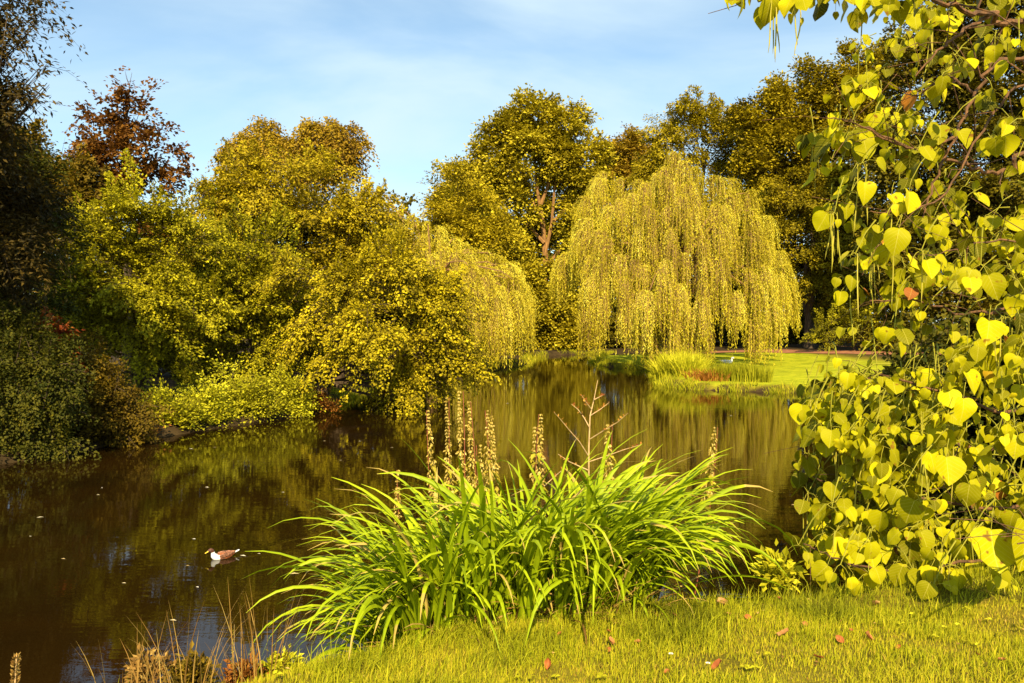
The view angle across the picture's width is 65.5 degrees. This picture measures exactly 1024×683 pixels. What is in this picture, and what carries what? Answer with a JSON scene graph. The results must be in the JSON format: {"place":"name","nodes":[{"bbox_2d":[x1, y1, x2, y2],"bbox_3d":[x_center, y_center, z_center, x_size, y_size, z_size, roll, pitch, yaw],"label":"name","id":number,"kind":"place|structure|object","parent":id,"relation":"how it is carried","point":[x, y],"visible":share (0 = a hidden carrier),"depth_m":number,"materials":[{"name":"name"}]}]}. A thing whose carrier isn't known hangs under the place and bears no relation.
{"place":"outdoors","nodes":[
{"label":"outdoors","id":0,"kind":"place"},
{"bbox_2d":[0,354,994,682],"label":"pond water","id":1,"kind":"structure","parent":0,"point":[144,518],"depth_m":13.69,"materials":[{"name":"brown liquid"}]},
{"bbox_2d":[205,548,239,559],"bbox_3d":[-3.704,2.710,10.181,0.439,0.185,0.148,-1,2,-38],"label":"duck","id":2,"kind":"object","parent":1,"relation":"on","point":[224,554],"visible":1,"depth_m":10.13},
{"bbox_2d":[0,0,1022,320],"label":"sky","id":3,"kind":"structure","parent":0,"point":[415,75],"materials":[{"name":"blue"}]},
{"bbox_2d":[0,323,1023,682],"bbox_3d":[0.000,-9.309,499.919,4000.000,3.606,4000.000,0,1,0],"label":"ground","id":4,"kind":"structure","parent":0,"point":[790,369],"depth_m":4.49,"materials":[{"name":"green plant"}]},
{"bbox_2d":[10,652,21,682],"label":"plantain spike","id":5,"kind":"object","parent":4,"relation":"on","point":[16,672],"visible":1,"depth_m":3.94,"materials":[{"name":"brown plant"}]},
{"bbox_2d":[0,0,89,338],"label":"ash tree","id":6,"kind":"object","parent":4,"relation":"on","point":[17,192],"visible":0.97,"depth_m":16.65,"materials":[{"name":"green plant"}]},
{"bbox_2d":[0,287,100,463],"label":"bramble bush","id":7,"kind":"object","parent":4,"relation":"on","point":[31,379],"visible":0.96,"depth_m":17.25,"materials":[{"name":"green plant"}]},
{"bbox_2d":[0,88,107,409],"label":"yew tree","id":8,"kind":"object","parent":4,"relation":"on","point":[53,302],"visible":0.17,"depth_m":20.81,"materials":[{"name":"green plant"}]},
{"bbox_2d":[3,116,121,389],"bbox_3d":[-16.298,-3.102,28.853,4.679,10.134,3.894,0,1,0],"label":"maple tree","id":9,"kind":"object","parent":4,"relation":"on","point":[89,179],"visible":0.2,"depth_m":28.43,"materials":[{"name":"green plant"}]},
{"bbox_2d":[35,305,90,449],"bbox_3d":[-10.285,0.937,18.195,1.140,3.521,1.074,0,1,17],"label":"sapling","id":10,"kind":"object","parent":4,"relation":"on","point":[59,329],"visible":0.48,"depth_m":18.07,"materials":[{"name":"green plant"}]},
{"bbox_2d":[37,326,175,447],"bbox_3d":[-10.223,1.565,19.598,3.719,3.913,2.137,0,1,0],"label":"bramble bush","id":11,"kind":"object","parent":4,"relation":"on","point":[117,427],"visible":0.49,"depth_m":19.29,"materials":[{"name":"brown plant"}]},
{"bbox_2d":[53,65,198,378],"bbox_3d":[-16.826,-5.158,34.652,4.847,13.985,4.940,1,2,44],"label":"copper leaved tree","id":12,"kind":"object","parent":4,"relation":"on","point":[106,151],"visible":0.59,"depth_m":34.18,"materials":[{"name":"brown plant"}]},
{"bbox_2d":[75,612,192,682],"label":"dry grass tuft","id":13,"kind":"object","parent":4,"relation":"on","point":[138,662],"visible":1,"depth_m":3.55,"materials":[{"name":"brown plant"}]},
{"bbox_2d":[28,148,256,398],"bbox_3d":[-12.892,-2.051,26.709,7.763,8.864,5.058,0,1,0],"label":"hornbeam","id":14,"kind":"object","parent":4,"relation":"on","point":[172,303],"visible":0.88,"depth_m":26.12,"materials":[{"name":"green plant"}]},
{"bbox_2d":[123,642,176,682],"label":"weed clump","id":15,"kind":"object","parent":4,"relation":"on","point":[151,661],"visible":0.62,"depth_m":4.01,"materials":[{"name":"brown plant"}]},
{"bbox_2d":[128,414,171,443],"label":"weed clump","id":16,"kind":"object","parent":4,"relation":"on","point":[155,430],"visible":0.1,"depth_m":20.34,"materials":[{"name":"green plant"}]},
{"bbox_2d":[133,374,215,430],"bbox_3d":[-9.683,1.917,21.992,3.010,2.146,2.076,0,1,0],"label":"weed clump","id":17,"kind":"object","parent":4,"relation":"on","point":[184,415],"visible":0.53,"depth_m":21.68,"materials":[{"name":"green plant"}]},
{"bbox_2d":[115,596,254,682],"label":"dry grass tuft","id":18,"kind":"object","parent":4,"relation":"on","point":[180,670],"visible":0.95,"depth_m":3.78,"materials":[{"name":"brown plant"}]},
{"bbox_2d":[163,641,224,682],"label":"weed clump","id":19,"kind":"object","parent":4,"relation":"on","point":[198,670],"visible":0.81,"depth_m":4.00,"materials":[{"name":"brown plant"}]},
{"bbox_2d":[179,370,245,427],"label":"weed clump","id":20,"kind":"object","parent":4,"relation":"on","point":[220,410],"visible":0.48,"depth_m":22.96,"materials":[{"name":"yellow plant"}]},
{"bbox_2d":[35,184,444,380],"bbox_3d":[-12.739,-1.884,37.867,20.128,11.549,6.622,0,1,0],"label":"elder bush","id":21,"kind":"object","parent":4,"relation":"on","point":[305,235],"visible":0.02,"depth_m":36.76,"materials":[{"name":"green plant"}]},
{"bbox_2d":[220,652,268,682],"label":"weed clump","id":22,"kind":"object","parent":4,"relation":"on","point":[230,677],"visible":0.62,"depth_m":4.11,"materials":[{"name":"brown plant"}]},
{"bbox_2d":[199,349,293,423],"bbox_3d":[-8.062,1.543,24.266,2.652,2.651,2.173,-1,2,-30],"label":"weed clump","id":23,"kind":"object","parent":4,"relation":"on","point":[249,394],"visible":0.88,"depth_m":24.19,"materials":[{"name":"green plant"}]},
{"bbox_2d":[185,579,314,682],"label":"dry grass tuft","id":24,"kind":"object","parent":4,"relation":"on","point":[255,666],"visible":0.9,"depth_m":4.06,"materials":[{"name":"beige plant"}]},
{"bbox_2d":[174,194,342,390],"bbox_3d":[-9.306,-1.203,28.779,6.384,8.292,4.456,0,1,0],"label":"hazel","id":25,"kind":"object","parent":4,"relation":"on","point":[244,299],"visible":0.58,"depth_m":28.27,"materials":[{"name":"green plant"}]},
{"bbox_2d":[257,643,304,679],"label":"weed clump","id":26,"kind":"object","parent":4,"relation":"on","point":[278,666],"visible":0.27,"depth_m":4.19,"materials":[{"name":"yellow plant"}]},
{"bbox_2d":[205,114,379,202],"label":"birch tree","id":27,"kind":"object","parent":4,"relation":"on","point":[336,136],"visible":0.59,"depth_m":48.59,"materials":[{"name":"green plant"}]},
{"bbox_2d":[257,363,327,417],"bbox_3d":[-7.187,1.814,25.712,2.405,2.278,1.939,0,1,0],"label":"weed clump","id":28,"kind":"object","parent":4,"relation":"on","point":[301,405],"visible":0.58,"depth_m":25.49,"materials":[{"name":"green plant"}]},
{"bbox_2d":[163,137,428,387],"bbox_3d":[-8.371,-3.132,32.773,11.328,10.647,6.727,0,1,0],"label":"lime tree","id":29,"kind":"object","parent":4,"relation":"on","point":[256,187],"visible":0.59,"depth_m":31.77,"materials":[{"name":"green plant"}]},
{"bbox_2d":[303,384,342,413],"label":"weed clump","id":30,"kind":"object","parent":4,"relation":"on","point":[323,401],"visible":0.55,"depth_m":26.66,"materials":[{"name":"brown plant"}]},
{"bbox_2d":[251,220,501,416],"bbox_3d":[-4.671,-0.370,26.979,7.690,7.349,5.783,-1,1,-26],"label":"hawthorn","id":31,"kind":"object","parent":4,"relation":"on","point":[421,361],"visible":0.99,"depth_m":26.30,"materials":[{"name":"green plant"}]},
{"bbox_2d":[392,470,402,553],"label":"nettle","id":32,"kind":"object","parent":4,"relation":"on","point":[395,495],"visible":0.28,"depth_m":5.22,"materials":[{"name":"beige plant"}]},
{"bbox_2d":[426,410,441,533],"bbox_3d":[-0.490,1.653,5.548,0.227,2.358,0.131,0,1,0],"label":"spike","id":33,"kind":"object","parent":4,"relation":"on","point":[433,468],"visible":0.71,"depth_m":5.51,"materials":[{"name":"beige plant"}]},
{"bbox_2d":[441,397,458,529],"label":"nettle","id":34,"kind":"object","parent":4,"relation":"on","point":[451,479],"visible":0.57,"depth_m":5.62,"materials":[{"name":"beige plant"}]},
{"bbox_2d":[374,190,538,370],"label":"weeping willow","id":35,"kind":"object","parent":4,"relation":"on","point":[510,302],"visible":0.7,"depth_m":49.31,"materials":[{"name":"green plant"}]},
{"bbox_2d":[454,391,470,535],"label":"nettle","id":36,"kind":"object","parent":4,"relation":"on","point":[461,454],"visible":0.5,"depth_m":5.51,"materials":[{"name":"beige plant"}]},
{"bbox_2d":[390,256,540,355],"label":"elder tree","id":37,"kind":"object","parent":4,"relation":"on","point":[515,351],"visible":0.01,"depth_m":66.66,"materials":[{"name":"green plant"}]},
{"bbox_2d":[408,154,532,272],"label":"robinia","id":38,"kind":"object","parent":4,"relation":"on","point":[472,228],"visible":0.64,"depth_m":62.26,"materials":[{"name":"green plant"}]},
{"bbox_2d":[465,401,477,518],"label":"nettle","id":39,"kind":"object","parent":4,"relation":"on","point":[474,485],"visible":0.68,"depth_m":5.61,"materials":[{"name":"beige plant"}]},
{"bbox_2d":[473,445,489,504],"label":"nettle","id":40,"kind":"object","parent":4,"relation":"on","point":[481,466],"visible":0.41,"depth_m":5.42,"materials":[{"name":"beige plant"}]},
{"bbox_2d":[482,410,499,509],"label":"nettle","id":41,"kind":"object","parent":4,"relation":"on","point":[491,464],"visible":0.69,"depth_m":5.51,"materials":[{"name":"beige plant"}]},
{"bbox_2d":[487,415,501,520],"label":"nettle","id":42,"kind":"object","parent":4,"relation":"on","point":[496,487],"visible":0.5,"depth_m":5.62,"materials":[{"name":"beige plant"}]},
{"bbox_2d":[10,186,1017,338],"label":"distant wood","id":43,"kind":"object","parent":4,"relation":"on","point":[411,200],"depth_m":110.24,"materials":[{"name":"green plant"}]},
{"bbox_2d":[240,431,797,661],"bbox_3d":[0.092,1.488,4.940,3.219,1.965,2.415,0,1,0],"label":"sword leaf clump","id":44,"kind":"object","parent":4,"relation":"on","point":[598,546],"visible":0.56,"depth_m":4.61,"materials":[{"name":"green plant"}]},
{"bbox_2d":[423,83,626,307],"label":"oak tree","id":45,"kind":"object","parent":4,"relation":"on","point":[552,145],"visible":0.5,"depth_m":79.77,"materials":[{"name":"green plant"}]},
{"bbox_2d":[529,427,542,507],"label":"nettle","id":46,"kind":"object","parent":4,"relation":"on","point":[533,466],"visible":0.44,"depth_m":5.71,"materials":[{"name":"beige plant"}]},
{"bbox_2d":[531,414,547,522],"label":"nettle","id":47,"kind":"object","parent":4,"relation":"on","point":[540,454],"visible":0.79,"depth_m":5.61,"materials":[{"name":"beige plant"}]},
{"bbox_2d":[544,658,550,669],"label":"fallen leaf","id":48,"kind":"object","parent":4,"relation":"on","point":[547,661],"visible":1,"depth_m":3.94,"materials":[{"name":"orange plant"}]},
{"bbox_2d":[515,280,598,350],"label":"shrub","id":49,"kind":"object","parent":4,"relation":"on","point":[554,330],"visible":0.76,"depth_m":77.67,"materials":[{"name":"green plant"}]},
{"bbox_2d":[313,349,833,412],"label":"shore grass","id":50,"kind":"structure","parent":4,"relation":"on","point":[602,360],"depth_m":36.77,"materials":[{"name":"green plant"}]},
{"bbox_2d":[544,380,641,485],"bbox_3d":[0.566,1.280,5.438,0.703,2.033,0.422,0,1,0],"label":"dead sapling","id":51,"kind":"object","parent":4,"relation":"on","point":[589,438],"visible":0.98,"depth_m":5.42,"materials":[{"name":"brown plant"}]},
{"bbox_2d":[601,424,615,493],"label":"nettle","id":52,"kind":"object","parent":4,"relation":"on","point":[610,463],"visible":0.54,"depth_m":5.61,"materials":[{"name":"beige plant"}]},
{"bbox_2d":[608,636,614,643],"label":"fallen leaf","id":53,"kind":"object","parent":4,"relation":"on","point":[611,639],"visible":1,"depth_m":4.22,"materials":[{"name":"orange plant"}]},
{"bbox_2d":[589,121,669,252],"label":"golden tree","id":54,"kind":"object","parent":4,"relation":"on","point":[626,147],"visible":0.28,"depth_m":95.09,"materials":[{"name":"green plant"}]},
{"bbox_2d":[241,599,1023,682],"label":"clover","id":55,"kind":"object","parent":4,"relation":"on","point":[604,675],"visible":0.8,"depth_m":4.04,"materials":[{"name":"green plant"}]},
{"bbox_2d":[281,588,1023,680],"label":"leaf litter","id":56,"kind":"object","parent":4,"relation":"on","point":[759,649],"visible":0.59,"depth_m":4.15,"materials":[{"name":"brown plant"}]},
{"bbox_2d":[548,150,802,367],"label":"weeping willow","id":57,"kind":"object","parent":4,"relation":"on","point":[713,246],"visible":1,"depth_m":47.18,"materials":[{"name":"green plant"}]},
{"bbox_2d":[631,347,721,380],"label":"grass tuft","id":58,"kind":"object","parent":4,"relation":"on","point":[678,363],"visible":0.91,"depth_m":40.18,"materials":[{"name":"green plant"}]},
{"bbox_2d":[689,427,719,598],"bbox_3d":[1.324,1.431,5.535,0.190,1.683,0.167,-1,2,-42],"label":"nettle","id":59,"kind":"object","parent":4,"relation":"on","point":[711,482],"visible":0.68,"depth_m":5.52,"materials":[{"name":"beige plant"}]},
{"bbox_2d":[673,367,736,381],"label":"grass tuft","id":60,"kind":"object","parent":4,"relation":"on","point":[706,376],"visible":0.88,"depth_m":36.99,"materials":[{"name":"orange plant"}]},
{"bbox_2d":[624,84,806,346],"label":"chestnut tree","id":61,"kind":"object","parent":4,"relation":"on","point":[696,116],"visible":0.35,"depth_m":78.08,"materials":[{"name":"green plant"}]},
{"bbox_2d":[711,658,721,670],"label":"fallen leaf","id":62,"kind":"object","parent":4,"relation":"on","point":[715,664],"visible":0.81,"depth_m":3.90,"materials":[{"name":"orange plant"}]},
{"bbox_2d":[717,597,727,604],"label":"fallen leaf","id":63,"kind":"object","parent":4,"relation":"on","point":[721,599],"visible":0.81,"depth_m":4.79,"materials":[{"name":"orange plant"}]},
{"bbox_2d":[720,357,734,362],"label":"goose","id":64,"kind":"object","parent":4,"relation":"on","point":[731,360],"visible":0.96,"depth_m":51.91},
{"bbox_2d":[704,361,777,382],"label":"grass tuft","id":65,"kind":"object","parent":4,"relation":"on","point":[744,372],"visible":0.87,"depth_m":36.68,"materials":[{"name":"green plant"}]},
{"bbox_2d":[595,155,904,348],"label":"laurel bush","id":66,"kind":"object","parent":4,"relation":"on","point":[614,326],"visible":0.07,"depth_m":81.72,"materials":[{"name":"green plant"}]},
{"bbox_2d":[747,539,810,599],"bbox_3d":[1.829,1.723,5.444,0.369,0.748,0.388,1,2,42],"label":"weed clump","id":67,"kind":"object","parent":4,"relation":"on","point":[769,569],"visible":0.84,"depth_m":5.40,"materials":[{"name":"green plant"}]},
{"bbox_2d":[776,628,788,635],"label":"fallen leaf","id":68,"kind":"object","parent":4,"relation":"on","point":[782,632],"visible":1,"depth_m":4.30,"materials":[{"name":"orange plant"}]},
{"bbox_2d":[658,349,940,354],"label":"path","id":69,"kind":"structure","parent":4,"relation":"on","point":[826,351],"depth_m":61.58,"materials":[{"name":"red brick"}]},
{"bbox_2d":[719,34,921,346],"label":"elm tree","id":70,"kind":"object","parent":4,"relation":"on","point":[766,142],"visible":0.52,"depth_m":71.65,"materials":[{"name":"green plant"}]},
{"bbox_2d":[735,162,914,347],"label":"sycamore","id":71,"kind":"object","parent":4,"relation":"on","point":[806,203],"visible":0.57,"depth_m":68.19,"materials":[{"name":"green plant"}]},
{"bbox_2d":[835,635,843,642],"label":"fallen leaf","id":72,"kind":"object","parent":4,"relation":"on","point":[839,638],"visible":1,"depth_m":4.23,"materials":[{"name":"orange plant"}]},
{"bbox_2d":[797,295,913,351],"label":"shrub","id":73,"kind":"object","parent":4,"relation":"on","point":[856,315],"visible":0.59,"depth_m":60.41,"materials":[{"name":"green plant"}]},
{"bbox_2d":[708,0,1023,599],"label":"catalpa tree","id":74,"kind":"object","parent":4,"relation":"on","point":[840,417],"visible":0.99,"depth_m":5.88,"materials":[{"name":"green plant"}]},
{"bbox_2d":[865,631,873,639],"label":"fallen leaf","id":75,"kind":"object","parent":4,"relation":"on","point":[869,635],"visible":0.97,"depth_m":4.26,"materials":[{"name":"orange plant"}]},
{"bbox_2d":[844,0,1023,351],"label":"beech tree","id":76,"kind":"object","parent":4,"relation":"on","point":[989,184],"visible":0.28,"depth_m":57.78,"materials":[{"name":"green plant"}]},
{"bbox_2d":[855,289,1023,523],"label":"bramble bush","id":77,"kind":"object","parent":4,"relation":"on","point":[929,354],"visible":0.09,"depth_m":11.90,"materials":[{"name":"green plant"}]}
]}

